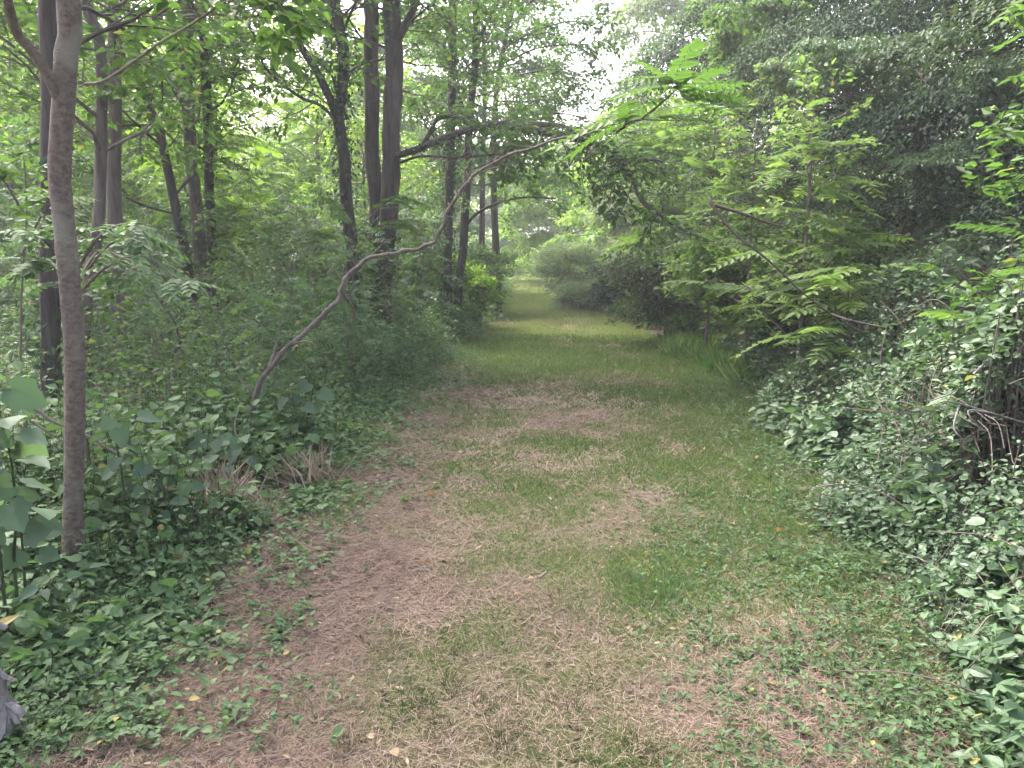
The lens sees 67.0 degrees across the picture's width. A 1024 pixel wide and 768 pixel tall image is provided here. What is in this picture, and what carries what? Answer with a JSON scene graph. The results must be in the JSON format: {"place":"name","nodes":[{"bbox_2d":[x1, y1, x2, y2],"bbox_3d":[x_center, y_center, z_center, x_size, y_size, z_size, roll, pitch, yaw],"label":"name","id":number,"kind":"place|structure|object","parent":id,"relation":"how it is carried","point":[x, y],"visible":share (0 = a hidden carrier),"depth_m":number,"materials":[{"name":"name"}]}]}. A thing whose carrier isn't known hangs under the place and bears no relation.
{"place":"outdoors","nodes":[
{"label":"outdoors","id":0,"kind":"place"},
{"bbox_2d":[0,257,1023,767],"bbox_3d":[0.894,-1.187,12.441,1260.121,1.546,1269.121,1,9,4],"label":"ground","id":1,"kind":"structure","parent":0,"point":[150,703],"depth_m":4.42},
{"bbox_2d":[0,622,26,747],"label":"dead stump","id":2,"kind":"object","parent":1,"relation":"on","point":[11,709],"visible":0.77,"depth_m":2.55,"materials":[{"name":"grey wood"}]},
{"bbox_2d":[0,366,65,614],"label":"plant","id":3,"kind":"object","parent":1,"relation":"on","point":[30,444],"visible":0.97,"depth_m":3.07,"materials":[{"name":"green plant"}]},
{"bbox_2d":[0,154,99,426],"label":"ash sapling","id":4,"kind":"object","parent":1,"relation":"on","point":[6,173],"visible":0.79,"depth_m":4.90,"materials":[{"name":"green plant"}]},
{"bbox_2d":[0,14,105,300],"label":"understory tree","id":5,"kind":"object","parent":1,"relation":"on","point":[8,134],"visible":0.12,"depth_m":13.94,"materials":[{"name":"green plant"}]},
{"bbox_2d":[19,563,108,611],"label":"broadleaf plant","id":6,"kind":"object","parent":1,"relation":"on","point":[31,590],"visible":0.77,"depth_m":3.36,"materials":[{"name":"green plant"}]},
{"bbox_2d":[0,111,162,346],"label":"leafy sapling","id":7,"kind":"object","parent":1,"relation":"on","point":[13,127],"visible":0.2,"depth_m":10.86,"materials":[{"name":"green plant"}]},
{"bbox_2d":[34,243,186,404],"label":"leafy sapling","id":8,"kind":"object","parent":1,"relation":"on","point":[132,324],"visible":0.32,"depth_m":7.67,"materials":[{"name":"green plant"}]},
{"bbox_2d":[0,216,226,513],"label":"ash sapling","id":9,"kind":"object","parent":1,"relation":"on","point":[141,240],"visible":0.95,"depth_m":4.12,"materials":[{"name":"green plant"}]},
{"bbox_2d":[7,0,248,418],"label":"woodland tree","id":10,"kind":"object","parent":1,"relation":"on","point":[49,322],"visible":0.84,"depth_m":6.23,"materials":[{"name":"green plant"}]},
{"bbox_2d":[0,0,256,388],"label":"slim tree","id":11,"kind":"object","parent":1,"relation":"on","point":[100,138],"visible":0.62,"depth_m":7.96,"materials":[{"name":"green plant"}]},
{"bbox_2d":[0,0,265,345],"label":"crooked tree","id":12,"kind":"object","parent":1,"relation":"on","point":[172,190],"visible":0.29,"depth_m":11.54,"materials":[{"name":"green plant"}]},
{"bbox_2d":[0,0,274,371],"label":"straight tree","id":13,"kind":"object","parent":1,"relation":"on","point":[116,107],"visible":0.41,"depth_m":9.28,"materials":[{"name":"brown plant"}]},
{"bbox_2d":[90,410,188,545],"bbox_3d":[-2.001,0.566,4.091,0.424,0.900,0.505,1,9,4],"label":"broadleaf plant","id":14,"kind":"object","parent":1,"relation":"on","point":[119,437],"visible":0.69,"depth_m":4.02,"materials":[{"name":"green plant"}]},
{"bbox_2d":[0,306,282,709],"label":"undergrowth","id":15,"kind":"object","parent":1,"relation":"on","point":[26,619],"visible":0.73,"depth_m":3.72,"materials":[{"name":"green plant"}]},
{"bbox_2d":[0,311,290,466],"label":"undergrowth","id":16,"kind":"object","parent":1,"relation":"on","point":[141,359],"visible":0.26,"depth_m":7.96,"materials":[{"name":"green plant"}]},
{"bbox_2d":[23,0,284,340],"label":"paired tree","id":17,"kind":"object","parent":1,"relation":"on","point":[194,201],"visible":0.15,"depth_m":12.00,"materials":[{"name":"green plant"}]},
{"bbox_2d":[84,254,251,423],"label":"leafy sapling","id":18,"kind":"object","parent":1,"relation":"on","point":[111,296],"visible":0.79,"depth_m":6.42,"materials":[{"name":"green plant"}]},
{"bbox_2d":[0,543,353,767],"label":"creeping weeds","id":19,"kind":"object","parent":1,"relation":"on","point":[43,739],"visible":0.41,"depth_m":2.77,"materials":[{"name":"green plant"}]},
{"bbox_2d":[2,0,354,570],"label":"forked tree","id":20,"kind":"object","parent":1,"relation":"on","point":[60,80],"visible":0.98,"depth_m":3.53,"materials":[{"name":"grey plant"}]},
{"bbox_2d":[0,258,364,370],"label":"undergrowth","id":21,"kind":"object","parent":1,"relation":"on","point":[161,322],"visible":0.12,"depth_m":10.78,"materials":[{"name":"green plant"}]},
{"bbox_2d":[0,341,377,535],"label":"undergrowth","id":22,"kind":"object","parent":1,"relation":"on","point":[270,441],"visible":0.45,"depth_m":5.55,"materials":[{"name":"green plant"}]},
{"bbox_2d":[78,0,326,313],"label":"paired tree","id":23,"kind":"object","parent":1,"relation":"on","point":[208,178],"visible":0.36,"depth_m":11.84,"materials":[{"name":"green plant"}]},
{"bbox_2d":[161,192,251,332],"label":"leafy sapling","id":24,"kind":"object","parent":1,"relation":"on","point":[229,241],"visible":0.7,"depth_m":11.60,"materials":[{"name":"green plant"}]},
{"bbox_2d":[122,0,298,291],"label":"understory tree","id":25,"kind":"object","parent":1,"relation":"on","point":[238,227],"visible":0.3,"depth_m":15.15,"materials":[{"name":"green plant"}]},
{"bbox_2d":[187,433,258,474],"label":"broadleaf plant","id":26,"kind":"object","parent":1,"relation":"on","point":[233,450],"visible":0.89,"depth_m":5.21,"materials":[{"name":"green plant"}]},
{"bbox_2d":[180,268,301,393],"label":"leafy sapling","id":27,"kind":"object","parent":1,"relation":"on","point":[220,353],"visible":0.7,"depth_m":7.07,"materials":[{"name":"green plant"}]},
{"bbox_2d":[158,75,324,286],"bbox_3d":[-7.813,-5.800,22.509,4.959,6.570,4.233,-4,10,-20],"label":"understory tree","id":28,"kind":"object","parent":1,"relation":"on","point":[298,159],"visible":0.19,"depth_m":22.68,"materials":[{"name":"green plant"}]},
{"bbox_2d":[207,151,288,306],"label":"leafy sapling","id":29,"kind":"object","parent":1,"relation":"on","point":[222,234],"visible":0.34,"depth_m":15.46,"materials":[{"name":"green plant"}]},
{"bbox_2d":[0,353,500,752],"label":"edge weeds","id":30,"kind":"object","parent":1,"relation":"on","point":[227,637],"visible":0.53,"depth_m":3.31,"materials":[{"name":"green plant"}]},
{"bbox_2d":[109,320,424,449],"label":"undergrowth","id":31,"kind":"object","parent":1,"relation":"on","point":[355,396],"visible":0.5,"depth_m":7.51,"materials":[{"name":"green plant"}]},
{"bbox_2d":[220,264,314,381],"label":"leafy sapling","id":32,"kind":"object","parent":1,"relation":"on","point":[246,289],"visible":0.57,"depth_m":8.37,"materials":[{"name":"green plant"}]},
{"bbox_2d":[224,273,322,431],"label":"leafy sapling","id":33,"kind":"object","parent":1,"relation":"on","point":[286,357],"visible":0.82,"depth_m":6.37,"materials":[{"name":"green plant"}]},
{"bbox_2d":[244,211,340,338],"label":"leafy sapling","id":34,"kind":"object","parent":1,"relation":"on","point":[300,246],"visible":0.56,"depth_m":10.57,"materials":[{"name":"green plant"}]},
{"bbox_2d":[256,174,333,308],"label":"leafy sapling","id":35,"kind":"object","parent":1,"relation":"on","point":[283,200],"visible":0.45,"depth_m":14.23,"materials":[{"name":"green plant"}]},
{"bbox_2d":[253,443,357,489],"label":"dry grass clump","id":36,"kind":"object","parent":1,"relation":"on","point":[314,473],"visible":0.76,"depth_m":5.47,"materials":[{"name":"plant"}]},
{"bbox_2d":[239,0,384,261],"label":"understory tree","id":37,"kind":"object","parent":1,"relation":"on","point":[311,132],"visible":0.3,"depth_m":23.17,"materials":[{"name":"green plant"}]},
{"bbox_2d":[201,0,494,354],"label":"ivy tree","id":38,"kind":"object","parent":1,"relation":"on","point":[337,100],"visible":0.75,"depth_m":11.60,"materials":[{"name":"green plant"}]},
{"bbox_2d":[221,244,476,390],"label":"undergrowth","id":39,"kind":"object","parent":1,"relation":"on","point":[403,352],"visible":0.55,"depth_m":10.34,"materials":[{"name":"green plant"}]},
{"bbox_2d":[307,226,394,384],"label":"leafy sapling","id":40,"kind":"object","parent":1,"relation":"on","point":[348,287],"visible":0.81,"depth_m":8.52,"materials":[{"name":"green plant"}]},
{"bbox_2d":[293,195,431,317],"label":"locust sapling","id":41,"kind":"object","parent":1,"relation":"on","point":[342,217],"visible":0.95,"depth_m":11.01,"materials":[{"name":"green plant"}]},
{"bbox_2d":[290,52,442,279],"bbox_3d":[-3.248,-4.557,17.810,3.549,6.142,3.786,-2,10,-15],"label":"understory tree","id":42,"kind":"object","parent":1,"relation":"on","point":[359,132],"visible":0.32,"depth_m":17.55,"materials":[{"name":"green plant"}]},
{"bbox_2d":[269,247,502,350],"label":"undergrowth","id":43,"kind":"object","parent":1,"relation":"on","point":[464,327],"visible":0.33,"depth_m":14.54,"materials":[{"name":"green plant"}]},
{"bbox_2d":[348,239,425,342],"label":"leafy sapling","id":44,"kind":"object","parent":1,"relation":"on","point":[376,268],"visible":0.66,"depth_m":11.06,"materials":[{"name":"green plant"}]},
{"bbox_2d":[309,7,486,260],"bbox_3d":[-4.564,-9.887,32.844,6.913,11.712,7.230,-6,11,-32],"label":"tree","id":45,"kind":"object","parent":1,"relation":"on","point":[471,227],"visible":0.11,"depth_m":32.22,"materials":[{"name":"green plant"}]},
{"bbox_2d":[291,0,535,347],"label":"twin tree","id":46,"kind":"object","parent":1,"relation":"on","point":[371,155],"visible":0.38,"depth_m":12.31,"materials":[{"name":"brown plant"}]},
{"bbox_2d":[393,187,458,339],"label":"leafy sapling","id":47,"kind":"object","parent":1,"relation":"on","point":[426,254],"visible":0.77,"depth_m":14.52,"materials":[{"name":"green plant"}]},
{"bbox_2d":[380,0,548,335],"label":"ivy tree","id":48,"kind":"object","parent":1,"relation":"on","point":[450,181],"visible":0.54,"depth_m":15.09,"materials":[{"name":"green plant"}]},
{"bbox_2d":[437,263,504,327],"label":"shrub","id":49,"kind":"object","parent":1,"relation":"on","point":[481,283],"visible":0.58,"depth_m":16.68,"materials":[{"name":"green plant"}]},
{"bbox_2d":[422,141,541,265],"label":"tree","id":50,"kind":"object","parent":1,"relation":"on","point":[503,242],"visible":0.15,"depth_m":57.07,"materials":[{"name":"green plant"}]},
{"bbox_2d":[453,239,518,315],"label":"shrub","id":51,"kind":"object","parent":1,"relation":"on","point":[487,258],"visible":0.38,"depth_m":20.02,"materials":[{"name":"green plant"}]},
{"bbox_2d":[380,0,594,250],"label":"vine draped tree","id":52,"kind":"object","parent":1,"relation":"on","point":[534,62],"visible":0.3,"depth_m":24.66,"materials":[{"name":"green plant"}]},
{"bbox_2d":[403,0,572,331],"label":"trailside tree","id":53,"kind":"object","parent":1,"relation":"on","point":[465,220],"visible":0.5,"depth_m":15.85,"materials":[{"name":"green plant"}]},
{"bbox_2d":[233,0,743,338],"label":"twin tree","id":54,"kind":"object","parent":1,"relation":"on","point":[393,90],"visible":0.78,"depth_m":10.82,"materials":[{"name":"green plant"}]},
{"bbox_2d":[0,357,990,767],"bbox_3d":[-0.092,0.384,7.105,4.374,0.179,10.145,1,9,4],"label":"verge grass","id":55,"kind":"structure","parent":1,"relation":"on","point":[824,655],"depth_m":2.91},
{"bbox_2d":[238,32,753,452],"bbox_3d":[-0.253,-0.901,5.886,3.905,3.125,1.050,3,10,17],"label":"bent sapling","id":56,"kind":"object","parent":1,"relation":"on","point":[681,80],"visible":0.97,"depth_m":5.43,"materials":[{"name":"green plant"}]},
{"bbox_2d":[3,0,1023,270],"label":"distant forest","id":57,"kind":"object","parent":1,"relation":"on","point":[475,204],"visible":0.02,"depth_m":57.07,"materials":[{"name":"green plant"}]},
{"bbox_2d":[99,319,964,767],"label":"trail","id":58,"kind":"object","parent":1,"relation":"on","point":[489,683],"visible":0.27,"depth_m":3.19,"materials":[{"name":"soil"}]},
{"bbox_2d":[11,334,529,767],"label":"twig litter","id":59,"kind":"object","parent":58,"relation":"on","point":[238,754],"visible":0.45,"depth_m":3.02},
{"bbox_2d":[1,315,1019,767],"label":"dry straw","id":60,"kind":"object","parent":58,"relation":"on","point":[367,547],"visible":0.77,"depth_m":3.35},
{"bbox_2d":[228,384,807,767],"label":"scattered weeds","id":61,"kind":"object","parent":58,"relation":"on","point":[386,626],"visible":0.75,"depth_m":3.80,"materials":[{"name":"green plant"}]},
{"bbox_2d":[52,266,988,767],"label":"trail grass","id":62,"kind":"structure","parent":58,"relation":"on","point":[528,306],"depth_m":5.38,"materials":[{"name":"plant"}]},
{"bbox_2d":[41,344,1017,767],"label":"leaf litter","id":63,"kind":"object","parent":58,"relation":"on","point":[353,710],"visible":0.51,"depth_m":3.02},
{"bbox_2d":[605,560,705,609],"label":"grass tuft","id":64,"kind":"object","parent":58,"relation":"on","point":[649,586],"visible":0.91,"depth_m":3.71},
{"bbox_2d":[487,0,631,312],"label":"leaning tree","id":65,"kind":"object","parent":1,"relation":"on","point":[557,97],"visible":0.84,"depth_m":18.49,"materials":[{"name":"green plant"}]},
{"bbox_2d":[486,140,636,281],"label":"vine draped tree","id":66,"kind":"object","parent":1,"relation":"on","point":[536,213],"visible":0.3,"depth_m":38.61,"materials":[{"name":"green plant"}]},
{"bbox_2d":[526,244,606,295],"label":"shrub","id":67,"kind":"object","parent":1,"relation":"on","point":[563,270],"visible":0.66,"depth_m":25.36,"materials":[{"name":"green plant"}]},
{"bbox_2d":[549,279,601,310],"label":"shrub","id":68,"kind":"object","parent":1,"relation":"on","point":[568,294],"visible":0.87,"depth_m":21.90,"materials":[{"name":"green plant"}]},
{"bbox_2d":[540,100,733,275],"bbox_3d":[5.213,-8.711,34.806,8.334,7.968,8.592,-3,10,-19],"label":"vine draped tree","id":69,"kind":"object","parent":1,"relation":"on","point":[568,237],"visible":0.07,"depth_m":33.62,"materials":[{"name":"green plant"}]},
{"bbox_2d":[593,226,713,334],"bbox_3d":[2.928,-1.790,14.175,2.882,2.209,2.620,1,9,4],"label":"shrub","id":70,"kind":"object","parent":1,"relation":"on","point":[644,277],"visible":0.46,"depth_m":13.96,"materials":[{"name":"green plant"}]},
{"bbox_2d":[594,83,719,290],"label":"tree of heaven","id":71,"kind":"object","parent":1,"relation":"on","point":[630,241],"visible":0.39,"depth_m":18.27,"materials":[{"name":"green plant"}]},
{"bbox_2d":[580,0,787,241],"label":"vine draped tree","id":72,"kind":"object","parent":1,"relation":"on","point":[637,11],"visible":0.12,"depth_m":28.84,"materials":[{"name":"green plant"}]},
{"bbox_2d":[647,64,770,349],"bbox_3d":[3.136,-2.450,11.594,2.372,4.308,1.683,8,12,39],"label":"tree of heaven","id":73,"kind":"object","parent":1,"relation":"on","point":[704,162],"visible":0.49,"depth_m":11.62,"materials":[{"name":"green plant"}]},
{"bbox_2d":[647,324,780,391],"bbox_3d":[3.079,-0.615,11.774,1.845,0.636,5.956,1,9,4],"label":"grass clump","id":74,"kind":"object","parent":1,"relation":"on","point":[685,345],"visible":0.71,"depth_m":10.97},
{"bbox_2d":[661,199,785,339],"bbox_3d":[3.364,-1.474,11.180,2.475,2.394,2.147,1,9,4],"label":"shrub","id":75,"kind":"object","parent":1,"relation":"on","point":[689,288],"visible":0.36,"depth_m":11.05,"materials":[{"name":"green plant"}]},
{"bbox_2d":[660,103,810,365],"bbox_3d":[2.831,-1.721,9.589,1.839,3.513,1.854,1,9,4],"label":"tree of heaven","id":76,"kind":"object","parent":1,"relation":"on","point":[733,163],"visible":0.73,"depth_m":9.53,"materials":[{"name":"green plant"}]},
{"bbox_2d":[597,0,897,236],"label":"vine draped tree","id":77,"kind":"object","parent":1,"relation":"on","point":[677,19],"visible":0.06,"depth_m":21.32,"materials":[{"name":"green plant"}]},
{"bbox_2d":[625,0,946,298],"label":"vine draped tree","id":78,"kind":"object","parent":1,"relation":"on","point":[754,110],"visible":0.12,"depth_m":14.05,"materials":[{"name":"green plant"}]},
{"bbox_2d":[695,0,814,110],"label":"hanging vine","id":79,"kind":"object","parent":78,"relation":"hanging from","point":[752,18],"visible":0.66,"depth_m":11.90,"materials":[{"name":"green plant"}]},
{"bbox_2d":[741,256,877,382],"bbox_3d":[3.502,-0.737,9.063,1.748,1.553,1.568,-2,10,-13],"label":"shrub","id":80,"kind":"object","parent":1,"relation":"on","point":[785,328],"visible":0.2,"depth_m":8.88,"materials":[{"name":"green plant"}]},
{"bbox_2d":[600,486,1019,767],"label":"clover weeds","id":81,"kind":"object","parent":1,"relation":"on","point":[843,695],"visible":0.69,"depth_m":3.05,"materials":[{"name":"green plant"}]},
{"bbox_2d":[702,54,917,368],"bbox_3d":[3.019,-1.485,7.982,2.194,3.543,2.181,1,9,4],"label":"tree of heaven","id":82,"kind":"object","parent":1,"relation":"on","point":[823,188],"visible":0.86,"depth_m":7.83,"materials":[{"name":"green plant"}]},
{"bbox_2d":[740,204,912,345],"bbox_3d":[3.941,-1.130,9.531,1.964,2.123,2.314,8,12,39],"label":"shrub","id":83,"kind":"object","parent":1,"relation":"on","point":[842,258],"visible":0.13,"depth_m":9.20,"materials":[{"name":"green plant"}]},
{"bbox_2d":[662,168,996,342],"bbox_3d":[5.424,-2.349,13.232,5.200,3.440,5.044,1,9,4],"label":"bramble mound","id":84,"kind":"object","parent":1,"relation":"on","point":[698,322],"visible":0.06,"depth_m":12.83,"materials":[{"name":"green plant"}]},
{"bbox_2d":[730,233,941,387],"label":"tree of heaven","id":85,"kind":"object","parent":1,"relation":"on","point":[827,281],"visible":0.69,"depth_m":7.11,"materials":[{"name":"green plant"}]},
{"bbox_2d":[689,0,989,229],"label":"vine draped tree","id":86,"kind":"object","parent":1,"relation":"on","point":[829,95],"visible":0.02,"depth_m":16.97,"materials":[{"name":"green plant"}]},
{"bbox_2d":[672,367,1023,767],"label":"bank weeds","id":87,"kind":"object","parent":1,"relation":"on","point":[954,741],"visible":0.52,"depth_m":3.67,"materials":[{"name":"green plant"}]},
{"bbox_2d":[701,130,1023,389],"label":"bramble mound","id":88,"kind":"object","parent":1,"relation":"on","point":[767,357],"visible":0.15,"depth_m":9.04,"materials":[{"name":"green plant"}]},
{"bbox_2d":[712,0,1023,284],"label":"vine draped tree","id":89,"kind":"object","parent":1,"relation":"on","point":[845,24],"visible":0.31,"depth_m":10.02,"materials":[{"name":"green plant"}]},
{"bbox_2d":[751,53,831,125],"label":"hanging vine","id":90,"kind":"object","parent":89,"relation":"hanging from","point":[774,67],"visible":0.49,"depth_m":9.78,"materials":[{"name":"green plant"}]},
{"bbox_2d":[784,26,971,124],"bbox_3d":[4.015,-3.520,8.861,1.919,0.902,1.505,1,9,4],"label":"hanging vine","id":91,"kind":"object","parent":89,"relation":"hanging from","point":[815,53],"visible":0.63,"depth_m":8.67,"materials":[{"name":"green plant"}]},
{"bbox_2d":[717,194,1023,439],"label":"bramble mound","id":92,"kind":"object","parent":1,"relation":"on","point":[775,404],"visible":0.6,"depth_m":7.05,"materials":[{"name":"green plant"}]},
{"bbox_2d":[777,253,1023,513],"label":"bramble mound","id":93,"kind":"object","parent":1,"relation":"on","point":[819,435],"visible":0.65,"depth_m":5.61,"materials":[{"name":"green plant"}]},
{"bbox_2d":[778,262,1023,635],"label":"bramble mound","id":94,"kind":"object","parent":1,"relation":"on","point":[918,507],"visible":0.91,"depth_m":4.19,"materials":[{"name":"green plant"}]},
{"bbox_2d":[795,0,1023,252],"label":"vine draped tree","id":95,"kind":"object","parent":1,"relation":"on","point":[888,66],"visible":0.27,"depth_m":8.50,"materials":[{"name":"green plant"}]},
{"bbox_2d":[868,85,1005,179],"bbox_3d":[4.665,-2.679,8.383,0.922,1.039,1.301,-9,13,-43],"label":"hanging vine","id":96,"kind":"object","parent":95,"relation":"hanging from","point":[920,138],"visible":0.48,"depth_m":8.40,"materials":[{"name":"green plant"}]},
{"bbox_2d":[945,52,1023,182],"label":"hanging vine","id":97,"kind":"object","parent":95,"relation":"hanging from","point":[977,73],"visible":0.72,"depth_m":7.55,"materials":[{"name":"green plant"}]},
{"bbox_2d":[802,0,1023,240],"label":"vine draped tree","id":98,"kind":"object","parent":1,"relation":"on","point":[864,168],"visible":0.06,"depth_m":12.41,"materials":[{"name":"green plant"}]},
{"bbox_2d":[825,0,1023,301],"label":"vine draped tree","id":99,"kind":"object","parent":1,"relation":"on","point":[974,7],"visible":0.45,"depth_m":7.43,"materials":[{"name":"green plant"}]},
{"bbox_2d":[887,136,1023,218],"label":"hanging vine","id":100,"kind":"object","parent":99,"relation":"hanging from","point":[919,164],"visible":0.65,"depth_m":7.88,"materials":[{"name":"green plant"}]},
{"bbox_2d":[840,527,1023,767],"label":"bramble mound","id":101,"kind":"object","parent":1,"relation":"on","point":[992,640],"visible":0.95,"depth_m":2.76,"materials":[{"name":"green plant"}]},
{"bbox_2d":[840,360,1023,519],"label":"brush pile","id":102,"kind":"object","parent":1,"relation":"on","point":[1001,435],"visible":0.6,"depth_m":4.45,"materials":[{"name":"brown plant"}]},
{"bbox_2d":[892,0,1023,371],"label":"tree of heaven","id":103,"kind":"object","parent":1,"relation":"on","point":[1017,138],"visible":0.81,"depth_m":4.99,"materials":[{"name":"green plant"}]},
{"bbox_2d":[916,179,1023,324],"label":"tree of heaven","id":104,"kind":"object","parent":1,"relation":"on","point":[943,313],"visible":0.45,"depth_m":5.20,"materials":[{"name":"green plant"}]},
{"bbox_2d":[22,0,1023,253],"label":"sky","id":105,"kind":"structure","parent":0,"point":[586,6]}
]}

